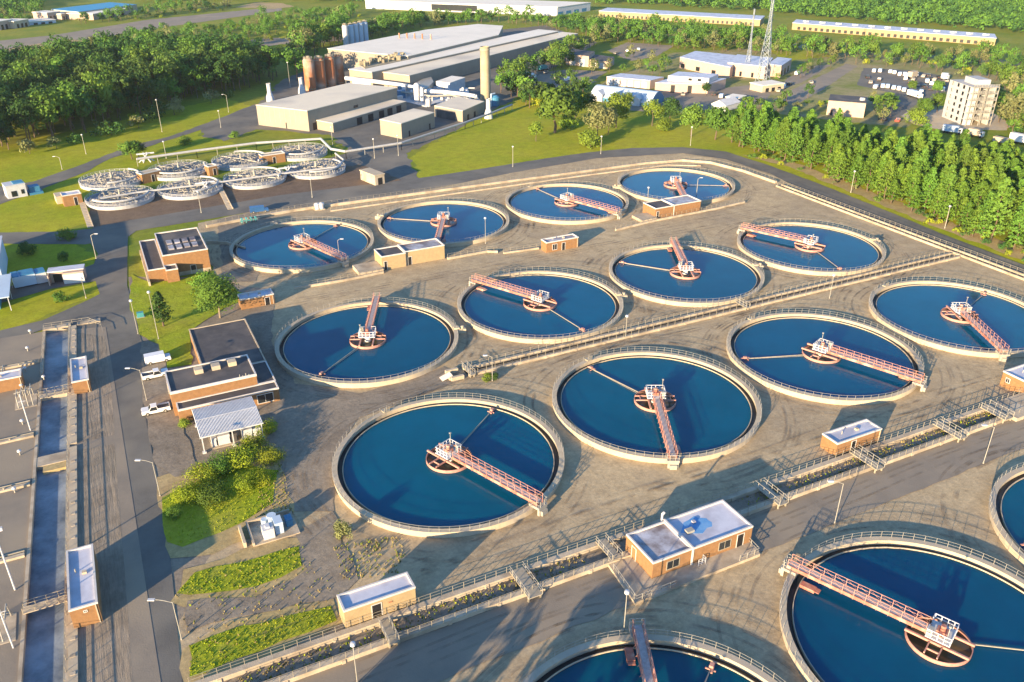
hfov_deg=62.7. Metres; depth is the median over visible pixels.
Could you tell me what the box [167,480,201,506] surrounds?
yellow shrub
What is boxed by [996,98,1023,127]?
distant tree
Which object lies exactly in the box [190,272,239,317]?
leafy tree
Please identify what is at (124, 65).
broadleaf tree
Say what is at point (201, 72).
broadleaf tree
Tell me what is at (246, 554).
weedy margin
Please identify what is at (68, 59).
broadleaf tree
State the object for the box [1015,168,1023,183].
pine tree
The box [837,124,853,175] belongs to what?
pine tree
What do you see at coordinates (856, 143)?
pine tree
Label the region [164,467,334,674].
tall grass
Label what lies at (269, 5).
bare earth
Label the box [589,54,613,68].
workshop
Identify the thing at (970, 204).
pine tree
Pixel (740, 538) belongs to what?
door
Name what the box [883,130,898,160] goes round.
pine tree
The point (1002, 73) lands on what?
distant tree
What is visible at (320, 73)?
rusty silo
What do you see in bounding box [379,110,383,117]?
door
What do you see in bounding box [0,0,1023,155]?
distant wood
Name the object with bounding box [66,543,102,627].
canal house
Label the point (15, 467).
canal yard
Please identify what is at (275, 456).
yellow shrub
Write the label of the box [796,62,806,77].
distant tree
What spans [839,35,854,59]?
distant tree
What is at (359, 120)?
door
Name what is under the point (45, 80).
broadleaf tree
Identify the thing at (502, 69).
distant tree
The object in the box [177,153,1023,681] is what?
gravel yard
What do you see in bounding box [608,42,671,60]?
ground
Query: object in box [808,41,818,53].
distant tree
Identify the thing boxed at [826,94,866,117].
building
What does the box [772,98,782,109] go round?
distant tree
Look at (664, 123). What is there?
bush
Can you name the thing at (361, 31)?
pale silo
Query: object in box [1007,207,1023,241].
pine tree
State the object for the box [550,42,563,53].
distant tree
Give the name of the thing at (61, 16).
building
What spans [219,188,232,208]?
stairs
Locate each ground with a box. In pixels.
[0,0,1023,335]
[128,277,274,628]
[599,47,949,127]
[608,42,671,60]
[792,43,1022,91]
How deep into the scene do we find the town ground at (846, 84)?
441.45 m
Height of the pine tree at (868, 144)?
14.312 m
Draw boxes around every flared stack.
[266,83,273,101]
[298,77,305,93]
[484,98,492,118]
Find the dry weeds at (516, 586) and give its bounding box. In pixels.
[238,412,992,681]
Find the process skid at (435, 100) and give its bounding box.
[397,83,474,106]
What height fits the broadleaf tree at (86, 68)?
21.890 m
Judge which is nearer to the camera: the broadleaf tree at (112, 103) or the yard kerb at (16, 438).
the yard kerb at (16, 438)
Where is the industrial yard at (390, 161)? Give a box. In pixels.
[92,25,596,227]
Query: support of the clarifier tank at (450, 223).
on the gravel yard at (597, 491)
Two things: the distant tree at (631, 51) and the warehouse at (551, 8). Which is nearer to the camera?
the distant tree at (631, 51)
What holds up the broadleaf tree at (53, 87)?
on the ground at (252, 92)
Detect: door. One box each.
[53,274,62,282]
[62,272,84,283]
[73,197,78,204]
[190,264,196,272]
[264,297,270,304]
[313,122,316,129]
[352,81,370,84]
[357,117,362,124]
[368,113,373,121]
[371,602,382,617]
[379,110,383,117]
[384,261,387,269]
[387,108,392,115]
[396,105,400,112]
[408,256,411,264]
[579,59,584,66]
[614,79,618,85]
[621,80,625,85]
[628,80,632,86]
[631,545,636,560]
[635,81,639,87]
[641,82,646,87]
[670,85,674,92]
[687,86,691,92]
[736,532,744,546]
[850,440,856,450]
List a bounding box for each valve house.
[237,288,274,309]
[337,572,415,628]
[541,233,578,252]
[820,419,881,456]
[1000,364,1023,393]
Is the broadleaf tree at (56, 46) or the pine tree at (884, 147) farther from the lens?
the broadleaf tree at (56, 46)
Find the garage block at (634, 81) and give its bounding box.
[606,73,663,88]
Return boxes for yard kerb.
[0,359,39,369]
[0,432,33,444]
[0,480,29,492]
[0,550,24,563]
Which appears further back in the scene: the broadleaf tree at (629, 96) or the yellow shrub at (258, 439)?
the broadleaf tree at (629, 96)
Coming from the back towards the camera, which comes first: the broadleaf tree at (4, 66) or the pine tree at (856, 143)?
the broadleaf tree at (4, 66)
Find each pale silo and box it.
[342,23,348,44]
[348,23,354,43]
[352,22,359,42]
[357,21,363,41]
[362,20,368,40]
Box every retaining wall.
[206,237,245,248]
[293,267,383,289]
[447,247,497,259]
[503,244,538,253]
[615,198,744,230]
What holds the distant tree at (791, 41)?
on the field at (798, 54)
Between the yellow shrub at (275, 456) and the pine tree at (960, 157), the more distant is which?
the pine tree at (960, 157)
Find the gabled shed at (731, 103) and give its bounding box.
[711,96,740,110]
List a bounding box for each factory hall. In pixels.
[327,24,502,68]
[349,29,557,85]
[383,32,577,86]
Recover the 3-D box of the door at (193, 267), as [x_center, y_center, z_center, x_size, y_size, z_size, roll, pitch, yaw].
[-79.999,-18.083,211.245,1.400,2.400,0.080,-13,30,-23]
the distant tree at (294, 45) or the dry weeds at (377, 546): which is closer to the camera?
the dry weeds at (377, 546)
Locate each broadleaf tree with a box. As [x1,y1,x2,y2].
[0,54,14,65]
[0,56,13,66]
[0,59,11,70]
[0,61,26,83]
[0,68,24,95]
[0,82,11,101]
[0,88,11,139]
[0,91,15,136]
[0,96,7,142]
[0,110,9,146]
[0,119,15,149]
[5,98,38,138]
[7,98,39,140]
[11,61,43,86]
[11,92,44,137]
[13,60,44,74]
[14,81,38,96]
[16,72,44,90]
[18,59,47,77]
[20,50,49,64]
[22,66,53,87]
[23,82,50,126]
[23,90,61,136]
[24,60,50,82]
[25,87,54,131]
[29,88,63,137]
[33,45,56,66]
[39,51,63,69]
[39,109,61,132]
[40,53,73,80]
[43,33,72,56]
[47,84,70,125]
[49,67,77,82]
[49,91,74,129]
[52,77,75,118]
[52,80,82,132]
[59,49,84,68]
[59,58,86,71]
[59,82,75,128]
[60,41,95,63]
[63,88,94,132]
[67,74,87,88]
[67,94,95,129]
[69,44,93,53]
[71,80,96,120]
[73,59,100,108]
[74,82,104,125]
[81,71,112,124]
[82,52,112,71]
[89,50,116,63]
[91,69,116,112]
[92,46,117,60]
[94,88,121,121]
[98,62,122,78]
[102,72,124,113]
[105,80,122,117]
[107,58,131,73]
[115,66,151,113]
[117,48,139,60]
[117,54,146,82]
[117,140,140,158]
[118,42,136,55]
[123,45,148,62]
[126,140,147,156]
[128,59,158,102]
[139,48,154,62]
[139,67,156,105]
[141,76,166,101]
[143,37,170,54]
[146,80,168,99]
[149,47,167,64]
[149,50,183,99]
[152,65,173,102]
[164,78,184,98]
[167,58,192,96]
[169,40,193,87]
[170,51,189,94]
[171,75,187,98]
[178,54,198,94]
[183,35,204,58]
[184,69,203,97]
[186,43,212,89]
[192,63,212,90]
[199,54,215,85]
[201,64,220,91]
[206,51,227,90]
[209,40,230,84]
[211,38,237,82]
[211,55,235,91]
[217,49,247,90]
[222,39,243,76]
[229,60,247,90]
[233,47,252,85]
[237,39,260,76]
[239,54,257,87]
[240,46,266,80]
[247,54,262,81]
[249,57,267,83]
[260,45,280,80]
[261,45,284,76]
[263,53,274,78]
[528,121,543,134]
[534,84,579,132]
[569,90,589,116]
[581,102,617,134]
[584,92,597,115]
[602,107,617,134]
[604,92,631,127]
[624,92,634,103]
[641,99,663,125]
[659,96,683,124]
[679,102,703,135]
[702,82,711,94]
[703,105,732,139]
[867,40,880,56]
[907,80,917,88]
[916,97,933,112]
[930,92,946,111]
[932,80,945,90]
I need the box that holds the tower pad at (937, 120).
[902,109,1010,129]
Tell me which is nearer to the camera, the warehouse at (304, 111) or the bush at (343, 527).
the bush at (343, 527)
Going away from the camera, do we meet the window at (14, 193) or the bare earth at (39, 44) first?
the window at (14, 193)
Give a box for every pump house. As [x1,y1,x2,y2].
[352,238,444,274]
[608,499,759,604]
[632,194,700,221]
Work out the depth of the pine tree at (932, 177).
252.41 m
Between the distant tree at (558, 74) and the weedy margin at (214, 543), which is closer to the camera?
the weedy margin at (214, 543)
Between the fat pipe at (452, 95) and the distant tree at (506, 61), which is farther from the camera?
the distant tree at (506, 61)
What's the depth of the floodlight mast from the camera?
111.47 m
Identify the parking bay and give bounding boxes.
[140,341,196,476]
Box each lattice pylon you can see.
[745,9,755,61]
[755,0,774,80]
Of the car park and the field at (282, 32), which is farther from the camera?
the field at (282, 32)
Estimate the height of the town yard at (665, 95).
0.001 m
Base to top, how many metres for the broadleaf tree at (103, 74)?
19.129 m
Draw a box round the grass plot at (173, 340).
[129,271,240,367]
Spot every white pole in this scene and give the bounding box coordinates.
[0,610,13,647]
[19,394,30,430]
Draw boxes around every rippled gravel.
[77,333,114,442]
[77,444,132,681]
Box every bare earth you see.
[9,39,82,51]
[238,2,293,8]
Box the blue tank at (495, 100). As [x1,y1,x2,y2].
[490,93,499,105]
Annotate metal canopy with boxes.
[192,396,264,453]
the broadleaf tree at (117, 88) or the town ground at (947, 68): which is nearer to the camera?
the broadleaf tree at (117, 88)
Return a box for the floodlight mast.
[0,526,15,589]
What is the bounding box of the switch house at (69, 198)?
[53,190,82,206]
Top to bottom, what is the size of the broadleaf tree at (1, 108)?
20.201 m
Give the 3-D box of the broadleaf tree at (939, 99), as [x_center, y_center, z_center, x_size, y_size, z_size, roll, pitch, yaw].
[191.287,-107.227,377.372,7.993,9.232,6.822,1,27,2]
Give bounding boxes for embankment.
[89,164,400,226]
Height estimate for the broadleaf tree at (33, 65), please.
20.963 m
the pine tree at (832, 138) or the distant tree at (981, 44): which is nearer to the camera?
the pine tree at (832, 138)
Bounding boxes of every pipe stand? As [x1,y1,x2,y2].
[0,603,16,644]
[14,384,36,409]
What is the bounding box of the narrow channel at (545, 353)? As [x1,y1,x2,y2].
[461,249,960,377]
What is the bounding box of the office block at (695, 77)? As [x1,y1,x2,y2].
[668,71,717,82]
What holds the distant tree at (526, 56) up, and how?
on the industrial yard at (390, 161)
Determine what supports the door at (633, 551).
in the pump house at (682, 549)
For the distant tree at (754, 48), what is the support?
on the town ground at (846, 84)
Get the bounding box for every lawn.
[0,98,255,329]
[409,97,1023,264]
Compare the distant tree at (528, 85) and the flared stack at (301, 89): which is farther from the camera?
the flared stack at (301, 89)
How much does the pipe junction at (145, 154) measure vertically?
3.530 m
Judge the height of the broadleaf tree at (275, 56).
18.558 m
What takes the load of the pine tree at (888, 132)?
on the ground at (252, 92)
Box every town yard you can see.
[549,70,606,79]
[600,92,682,111]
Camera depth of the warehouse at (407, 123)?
340.21 m
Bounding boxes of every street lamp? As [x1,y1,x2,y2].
[125,367,146,400]
[129,299,138,333]
[135,459,160,495]
[147,291,158,338]
[147,598,182,639]
[350,641,357,681]
[623,589,629,631]
[827,480,843,523]
[981,424,994,463]
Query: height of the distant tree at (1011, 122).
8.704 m
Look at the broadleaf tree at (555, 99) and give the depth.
334.55 m
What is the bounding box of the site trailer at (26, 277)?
[10,267,47,287]
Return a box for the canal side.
[70,327,160,681]
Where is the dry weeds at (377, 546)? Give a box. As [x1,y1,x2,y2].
[175,464,404,656]
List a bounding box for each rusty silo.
[302,56,316,90]
[313,55,326,88]
[324,54,336,86]
[334,52,344,83]
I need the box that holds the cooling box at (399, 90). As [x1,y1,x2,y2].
[397,86,405,97]
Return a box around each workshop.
[566,49,594,66]
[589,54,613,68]
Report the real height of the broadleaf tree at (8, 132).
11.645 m
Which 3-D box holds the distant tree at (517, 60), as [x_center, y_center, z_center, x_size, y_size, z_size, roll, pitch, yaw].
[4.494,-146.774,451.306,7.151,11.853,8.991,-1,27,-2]
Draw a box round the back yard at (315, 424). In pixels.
[257,298,467,510]
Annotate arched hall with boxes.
[591,84,664,105]
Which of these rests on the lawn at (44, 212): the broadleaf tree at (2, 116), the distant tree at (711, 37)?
the broadleaf tree at (2, 116)
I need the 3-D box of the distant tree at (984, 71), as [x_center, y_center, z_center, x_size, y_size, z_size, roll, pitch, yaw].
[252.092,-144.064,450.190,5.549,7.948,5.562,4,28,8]
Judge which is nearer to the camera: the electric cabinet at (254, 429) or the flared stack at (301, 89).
the electric cabinet at (254, 429)
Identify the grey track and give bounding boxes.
[184,511,357,631]
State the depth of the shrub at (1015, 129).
343.04 m
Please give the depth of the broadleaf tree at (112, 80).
369.60 m
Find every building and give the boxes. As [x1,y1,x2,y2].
[0,19,12,29]
[8,18,29,28]
[28,17,55,24]
[32,10,59,18]
[55,12,67,19]
[66,8,128,19]
[139,227,210,285]
[164,318,279,420]
[679,51,735,77]
[725,94,746,102]
[728,54,772,78]
[750,80,784,92]
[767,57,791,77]
[826,94,866,117]
[942,76,999,125]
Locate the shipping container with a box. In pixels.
[538,64,548,70]
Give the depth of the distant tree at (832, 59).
481.99 m
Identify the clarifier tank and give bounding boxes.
[229,216,373,272]
[274,292,465,387]
[332,392,564,537]
[375,197,508,246]
[457,267,627,343]
[505,180,628,224]
[518,618,785,681]
[552,346,761,469]
[609,237,764,306]
[612,165,734,203]
[726,308,927,404]
[737,218,885,275]
[778,531,1023,681]
[868,276,1023,361]
[988,463,1023,565]
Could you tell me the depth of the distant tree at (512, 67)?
428.22 m
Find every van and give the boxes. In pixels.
[143,350,170,364]
[249,205,268,213]
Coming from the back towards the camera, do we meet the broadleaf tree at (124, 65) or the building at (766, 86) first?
the building at (766, 86)
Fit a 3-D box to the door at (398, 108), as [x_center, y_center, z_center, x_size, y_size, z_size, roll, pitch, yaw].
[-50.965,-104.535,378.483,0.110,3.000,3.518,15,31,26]
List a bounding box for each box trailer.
[942,124,962,134]
[967,127,984,137]
[992,135,1012,143]
[1009,132,1023,142]
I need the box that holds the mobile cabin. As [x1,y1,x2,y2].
[1,179,43,198]
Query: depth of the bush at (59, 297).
195.83 m
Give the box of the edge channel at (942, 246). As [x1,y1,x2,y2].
[776,182,1023,280]
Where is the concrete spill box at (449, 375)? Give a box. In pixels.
[439,367,463,381]
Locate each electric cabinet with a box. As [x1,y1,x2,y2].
[210,435,217,446]
[216,431,230,444]
[229,430,237,441]
[240,427,252,438]
[252,426,260,435]
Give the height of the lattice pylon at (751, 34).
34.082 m
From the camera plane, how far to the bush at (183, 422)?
148.45 m
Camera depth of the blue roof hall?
722.61 m
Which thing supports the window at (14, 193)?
in the mobile cabin
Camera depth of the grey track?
114.08 m
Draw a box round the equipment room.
[436,76,464,90]
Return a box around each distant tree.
[279,47,304,80]
[284,53,302,73]
[285,30,301,41]
[286,30,305,49]
[286,41,307,51]
[287,17,304,34]
[288,46,302,69]
[296,26,313,35]
[297,26,313,43]
[300,28,316,55]
[306,35,321,55]
[307,32,321,51]
[316,23,332,47]
[494,73,507,90]
[494,75,507,91]
[496,64,508,83]
[502,58,516,74]
[505,79,518,96]
[506,70,520,84]
[507,73,522,95]
[509,62,525,75]
[513,59,527,75]
[514,57,526,67]
[514,75,529,88]
[518,53,529,60]
[518,81,536,99]
[518,90,525,104]
[519,70,535,78]
[521,89,535,107]
[528,53,541,71]
[529,60,539,70]
[531,80,547,96]
[536,49,547,58]
[541,57,547,64]
[546,48,558,67]
[546,50,559,70]
[549,55,561,71]
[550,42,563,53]
[550,71,562,83]
[552,41,567,51]
[555,44,568,67]
[558,80,569,91]
[560,36,574,47]
[563,69,577,83]
[564,49,575,66]
[566,34,574,45]
[569,79,582,91]
[574,42,584,49]
[578,76,592,90]
[579,37,588,47]
[583,32,596,46]
[587,29,600,45]
[588,58,599,73]
[603,58,612,70]
[619,63,626,72]
[626,44,639,54]
[634,58,641,69]
[643,58,649,67]
[646,49,655,59]
[648,64,657,72]
[657,57,666,69]
[661,55,671,68]
[673,35,683,45]
[679,33,690,46]
[681,42,689,49]
[691,40,699,46]
[698,32,711,45]
[705,32,722,49]
[716,38,727,50]
[723,32,733,50]
[732,30,746,48]
[735,30,747,49]
[736,41,743,47]
[742,96,753,108]
[747,36,763,51]
[751,40,762,52]
[752,44,759,54]
[755,97,764,106]
[772,38,781,51]
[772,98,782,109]
[777,38,789,50]
[780,43,792,55]
[780,89,792,100]
[784,37,797,53]
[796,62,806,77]
[802,33,816,56]
[805,83,815,97]
[806,33,823,57]
[806,62,814,69]
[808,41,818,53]
[818,43,827,58]
[823,37,831,54]
[826,41,838,52]
[827,44,841,56]
[827,56,835,66]
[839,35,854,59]
[848,44,866,59]
[862,33,882,54]
[873,94,892,110]
[874,103,883,119]
[877,107,890,121]
[883,52,892,66]
[886,100,898,116]
[892,49,900,63]
[893,42,904,56]
[897,47,904,60]
[901,52,909,65]
[907,41,921,64]
[912,48,925,64]
[913,44,931,66]
[925,42,934,52]
[930,54,945,71]
[936,53,951,71]
[946,47,956,55]
[955,53,971,70]
[967,55,979,66]
[970,49,980,60]
[971,39,993,62]
[977,64,987,74]
[981,47,992,63]
[988,49,1003,61]
[988,60,996,77]
[992,93,1019,122]
[993,61,1008,71]
[993,63,1006,80]
[993,92,1006,108]
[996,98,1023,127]
[999,68,1008,87]
[1000,71,1021,91]
[1000,82,1008,93]
[1002,65,1023,81]
[1004,63,1013,70]
[1004,91,1023,107]
[1004,92,1023,113]
[1006,55,1016,64]
[1006,113,1023,131]
[1010,112,1023,127]
[1012,80,1023,94]
[1013,56,1023,65]
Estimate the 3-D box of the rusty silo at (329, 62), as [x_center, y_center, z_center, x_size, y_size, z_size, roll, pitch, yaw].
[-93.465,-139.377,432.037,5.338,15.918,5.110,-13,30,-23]
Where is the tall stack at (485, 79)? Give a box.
[480,46,490,103]
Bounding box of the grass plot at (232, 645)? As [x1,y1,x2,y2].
[189,606,336,676]
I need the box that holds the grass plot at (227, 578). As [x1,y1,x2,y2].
[177,546,301,594]
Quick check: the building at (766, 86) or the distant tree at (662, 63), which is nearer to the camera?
the building at (766, 86)
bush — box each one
[16,241,37,255]
[19,138,36,150]
[50,290,69,302]
[55,227,77,240]
[57,252,68,261]
[176,134,191,145]
[178,417,192,427]
[186,269,216,286]
[228,131,240,138]
[333,519,352,540]
[481,372,491,381]
[491,373,498,379]
[557,114,579,128]
[577,128,602,148]
[655,116,672,130]
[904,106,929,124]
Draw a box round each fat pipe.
[344,76,424,89]
[401,91,463,97]
[424,89,478,99]
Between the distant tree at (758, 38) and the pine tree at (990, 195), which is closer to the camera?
the pine tree at (990, 195)
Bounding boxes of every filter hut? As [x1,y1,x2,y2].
[136,168,161,183]
[204,163,217,175]
[259,150,285,163]
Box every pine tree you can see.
[770,117,791,157]
[775,128,795,160]
[787,124,804,162]
[798,123,811,160]
[799,132,810,161]
[800,139,816,164]
[804,132,821,169]
[810,125,820,153]
[814,136,825,164]
[817,142,834,166]
[819,124,830,144]
[819,128,838,172]
[820,122,835,151]
[823,143,849,179]
[827,131,842,168]
[829,124,841,141]
[829,152,847,182]
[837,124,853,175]
[838,148,853,180]
[840,124,856,167]
[843,156,865,188]
[847,140,859,176]
[848,141,868,181]
[849,129,862,165]
[852,157,871,184]
[853,138,872,163]
[857,153,881,191]
[860,147,881,188]
[861,133,872,151]
[869,139,879,166]
[871,151,892,192]
[871,157,888,193]
[871,159,900,199]
[879,139,893,159]
[880,127,893,142]
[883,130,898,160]
[883,180,902,203]
[891,136,908,162]
[892,163,906,199]
[893,146,907,186]
[893,163,912,200]
[900,151,920,183]
[901,161,924,204]
[904,185,922,211]
[907,129,917,143]
[907,141,915,156]
[907,147,930,203]
[908,130,927,155]
[909,153,919,163]
[910,160,931,197]
[918,169,937,202]
[920,167,939,209]
[926,137,938,154]
[926,141,933,155]
[928,155,936,166]
[928,183,945,215]
[929,179,948,215]
[930,172,945,197]
[932,149,945,183]
[932,164,958,218]
[936,191,960,223]
[938,141,957,170]
[938,165,948,182]
[943,140,960,155]
[945,181,970,219]
[947,134,956,141]
[952,197,972,225]
[953,167,967,207]
[954,147,975,181]
[954,181,971,216]
[955,129,970,156]
[955,151,968,176]
[956,201,974,229]
[957,144,970,155]
[959,148,981,182]
[960,191,976,211]
[966,179,974,193]
[966,206,983,236]
[967,181,990,219]
[968,171,977,191]
[970,191,999,238]
[973,171,980,186]
[974,148,989,187]
[976,197,998,228]
[977,141,985,147]
[978,156,991,180]
[978,165,997,201]
[979,177,1014,240]
[981,153,1007,184]
[983,172,1007,221]
[987,141,998,152]
[989,186,1020,230]
[994,140,1013,162]
[994,196,1015,235]
[999,157,1010,173]
[1002,138,1014,157]
[1005,158,1022,174]
[1005,202,1023,248]
[1007,165,1021,183]
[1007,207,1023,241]
[1008,179,1017,201]
[1013,190,1023,217]
[1014,147,1020,157]
[1014,187,1023,225]
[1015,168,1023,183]
[1016,178,1023,200]
[1018,152,1023,168]
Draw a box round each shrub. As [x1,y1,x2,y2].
[16,138,35,152]
[46,137,60,148]
[66,133,83,143]
[89,120,111,135]
[100,120,124,135]
[127,112,141,124]
[127,115,144,127]
[140,105,160,121]
[150,100,166,116]
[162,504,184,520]
[165,101,184,114]
[166,96,182,112]
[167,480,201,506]
[182,460,222,486]
[193,479,230,509]
[202,89,221,103]
[202,452,231,477]
[216,439,259,475]
[221,90,234,98]
[231,471,257,494]
[241,431,268,453]
[246,464,273,487]
[253,416,278,434]
[253,445,286,465]
[531,98,541,105]
[747,153,756,158]
[792,101,802,106]
[873,195,882,201]
[914,209,926,215]
[923,218,934,223]
[925,213,934,217]
[960,226,974,235]
[980,237,991,243]
[998,242,1008,249]
[1004,249,1012,254]
[1010,125,1023,132]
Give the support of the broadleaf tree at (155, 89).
on the ground at (252, 92)
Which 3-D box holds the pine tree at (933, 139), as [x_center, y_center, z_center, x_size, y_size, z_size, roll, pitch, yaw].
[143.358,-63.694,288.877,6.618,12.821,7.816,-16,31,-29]
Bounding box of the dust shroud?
[412,77,433,93]
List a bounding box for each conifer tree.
[148,291,173,325]
[730,113,751,146]
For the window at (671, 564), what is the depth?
115.33 m
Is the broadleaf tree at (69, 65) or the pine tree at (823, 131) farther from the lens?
the broadleaf tree at (69, 65)
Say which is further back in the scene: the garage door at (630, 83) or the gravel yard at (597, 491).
the garage door at (630, 83)
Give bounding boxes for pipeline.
[100,152,344,198]
[136,104,512,164]
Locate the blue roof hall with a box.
[51,2,137,12]
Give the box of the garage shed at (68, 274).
[47,264,86,285]
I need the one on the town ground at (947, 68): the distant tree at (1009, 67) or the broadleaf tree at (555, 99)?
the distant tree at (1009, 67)
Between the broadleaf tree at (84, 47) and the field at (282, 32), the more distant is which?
the field at (282, 32)
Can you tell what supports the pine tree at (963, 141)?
on the ground at (252, 92)
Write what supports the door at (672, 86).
in the fire station
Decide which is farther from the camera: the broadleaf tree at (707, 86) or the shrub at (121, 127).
the broadleaf tree at (707, 86)
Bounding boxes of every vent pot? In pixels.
[314,203,319,210]
[319,202,324,209]
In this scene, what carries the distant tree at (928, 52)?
on the town ground at (947, 68)
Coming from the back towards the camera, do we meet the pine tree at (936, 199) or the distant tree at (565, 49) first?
the distant tree at (565, 49)
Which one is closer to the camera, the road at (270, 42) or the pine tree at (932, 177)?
the pine tree at (932, 177)
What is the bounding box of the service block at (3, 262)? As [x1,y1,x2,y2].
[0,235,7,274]
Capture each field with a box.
[270,18,367,38]
[270,44,289,60]
[768,49,832,59]
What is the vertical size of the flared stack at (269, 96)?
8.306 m
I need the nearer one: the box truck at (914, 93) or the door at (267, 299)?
the door at (267, 299)
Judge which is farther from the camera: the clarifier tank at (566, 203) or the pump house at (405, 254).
the clarifier tank at (566, 203)
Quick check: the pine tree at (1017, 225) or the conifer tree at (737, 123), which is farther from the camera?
the conifer tree at (737, 123)
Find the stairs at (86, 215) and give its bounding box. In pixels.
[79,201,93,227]
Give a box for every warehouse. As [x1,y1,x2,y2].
[256,83,397,130]
[316,99,406,131]
[365,0,590,15]
[380,108,434,138]
[434,97,483,121]
[599,8,764,25]
[792,19,996,45]
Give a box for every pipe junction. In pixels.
[136,152,154,162]
[195,181,214,188]
[278,166,295,176]
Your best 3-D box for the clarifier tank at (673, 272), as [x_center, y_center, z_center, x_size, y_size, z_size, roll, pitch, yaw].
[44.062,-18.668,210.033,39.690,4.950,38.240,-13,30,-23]
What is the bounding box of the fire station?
[655,78,725,93]
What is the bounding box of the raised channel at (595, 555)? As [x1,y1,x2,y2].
[188,388,1023,681]
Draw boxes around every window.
[11,191,17,196]
[256,392,273,403]
[552,244,556,249]
[666,557,679,569]
[718,538,731,550]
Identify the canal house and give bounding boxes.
[0,368,24,392]
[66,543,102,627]
[70,356,91,393]
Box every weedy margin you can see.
[157,443,293,557]
[171,537,306,606]
[179,599,341,681]
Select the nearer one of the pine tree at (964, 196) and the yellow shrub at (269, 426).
the yellow shrub at (269, 426)
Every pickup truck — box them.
[141,368,167,380]
[141,402,170,415]
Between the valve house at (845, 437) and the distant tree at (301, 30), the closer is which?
the valve house at (845, 437)
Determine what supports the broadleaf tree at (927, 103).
on the town ground at (846, 84)
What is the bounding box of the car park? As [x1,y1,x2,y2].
[857,68,949,123]
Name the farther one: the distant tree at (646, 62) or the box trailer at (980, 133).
the distant tree at (646, 62)
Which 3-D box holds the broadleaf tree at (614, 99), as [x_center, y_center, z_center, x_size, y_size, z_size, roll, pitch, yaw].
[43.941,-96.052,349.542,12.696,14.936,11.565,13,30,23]
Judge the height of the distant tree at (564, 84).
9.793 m
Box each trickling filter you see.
[78,168,140,190]
[84,185,154,209]
[147,160,208,180]
[157,175,222,199]
[211,150,267,170]
[223,166,285,189]
[272,142,326,161]
[286,158,345,179]
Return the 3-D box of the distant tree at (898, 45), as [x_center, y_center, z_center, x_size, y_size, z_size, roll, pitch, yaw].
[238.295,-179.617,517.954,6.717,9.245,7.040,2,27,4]
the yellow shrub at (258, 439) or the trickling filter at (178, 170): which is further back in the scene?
the trickling filter at (178, 170)
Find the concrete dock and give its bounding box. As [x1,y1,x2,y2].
[993,395,1023,421]
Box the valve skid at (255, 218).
[240,216,257,223]
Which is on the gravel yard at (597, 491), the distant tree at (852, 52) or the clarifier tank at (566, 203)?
the clarifier tank at (566, 203)
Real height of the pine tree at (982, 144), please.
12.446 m
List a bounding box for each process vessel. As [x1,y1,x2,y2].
[402,84,406,90]
[410,90,413,99]
[413,83,419,101]
[420,87,424,102]
[425,98,430,106]
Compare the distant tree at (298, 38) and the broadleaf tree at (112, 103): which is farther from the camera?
the distant tree at (298, 38)
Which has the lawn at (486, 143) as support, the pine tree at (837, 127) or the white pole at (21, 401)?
the pine tree at (837, 127)
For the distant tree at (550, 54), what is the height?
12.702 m
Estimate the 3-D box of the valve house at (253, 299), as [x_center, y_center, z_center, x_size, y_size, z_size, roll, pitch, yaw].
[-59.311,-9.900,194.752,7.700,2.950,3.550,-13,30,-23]
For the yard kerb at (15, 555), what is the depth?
118.74 m
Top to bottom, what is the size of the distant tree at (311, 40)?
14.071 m
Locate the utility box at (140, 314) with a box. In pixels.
[136,311,144,318]
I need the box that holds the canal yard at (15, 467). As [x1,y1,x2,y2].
[0,332,42,681]
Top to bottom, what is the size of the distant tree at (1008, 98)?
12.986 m
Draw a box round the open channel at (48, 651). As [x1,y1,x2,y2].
[17,317,102,681]
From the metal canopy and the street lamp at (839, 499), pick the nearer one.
the street lamp at (839, 499)
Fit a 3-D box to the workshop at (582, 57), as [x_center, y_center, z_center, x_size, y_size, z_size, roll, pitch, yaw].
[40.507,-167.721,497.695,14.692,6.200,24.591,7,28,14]
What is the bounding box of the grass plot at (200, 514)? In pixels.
[162,465,277,546]
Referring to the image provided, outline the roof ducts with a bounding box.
[358,52,408,68]
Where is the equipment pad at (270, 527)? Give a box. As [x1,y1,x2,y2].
[238,509,299,547]
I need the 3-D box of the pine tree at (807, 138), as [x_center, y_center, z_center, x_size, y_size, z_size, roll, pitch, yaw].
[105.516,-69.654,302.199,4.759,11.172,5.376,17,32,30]
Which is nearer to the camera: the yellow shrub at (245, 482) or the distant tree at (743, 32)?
the yellow shrub at (245, 482)
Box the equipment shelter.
[0,274,12,310]
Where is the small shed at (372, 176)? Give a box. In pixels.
[359,167,384,184]
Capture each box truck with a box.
[907,70,918,78]
[907,89,922,98]
[941,72,949,79]
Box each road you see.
[0,8,281,48]
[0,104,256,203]
[0,147,1023,276]
[0,232,181,681]
[239,35,342,45]
[294,419,1023,681]
[522,72,596,90]
[673,85,770,109]
[774,64,856,104]
[784,64,831,86]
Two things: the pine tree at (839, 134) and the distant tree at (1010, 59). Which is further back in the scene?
the distant tree at (1010, 59)
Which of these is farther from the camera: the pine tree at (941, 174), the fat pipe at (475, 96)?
the fat pipe at (475, 96)
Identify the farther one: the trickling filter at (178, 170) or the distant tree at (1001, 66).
the distant tree at (1001, 66)
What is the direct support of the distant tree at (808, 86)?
on the town ground at (846, 84)
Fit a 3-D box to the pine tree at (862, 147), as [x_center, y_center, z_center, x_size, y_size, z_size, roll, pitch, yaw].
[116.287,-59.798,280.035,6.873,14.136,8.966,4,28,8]
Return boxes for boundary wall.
[206,156,776,227]
[330,162,700,211]

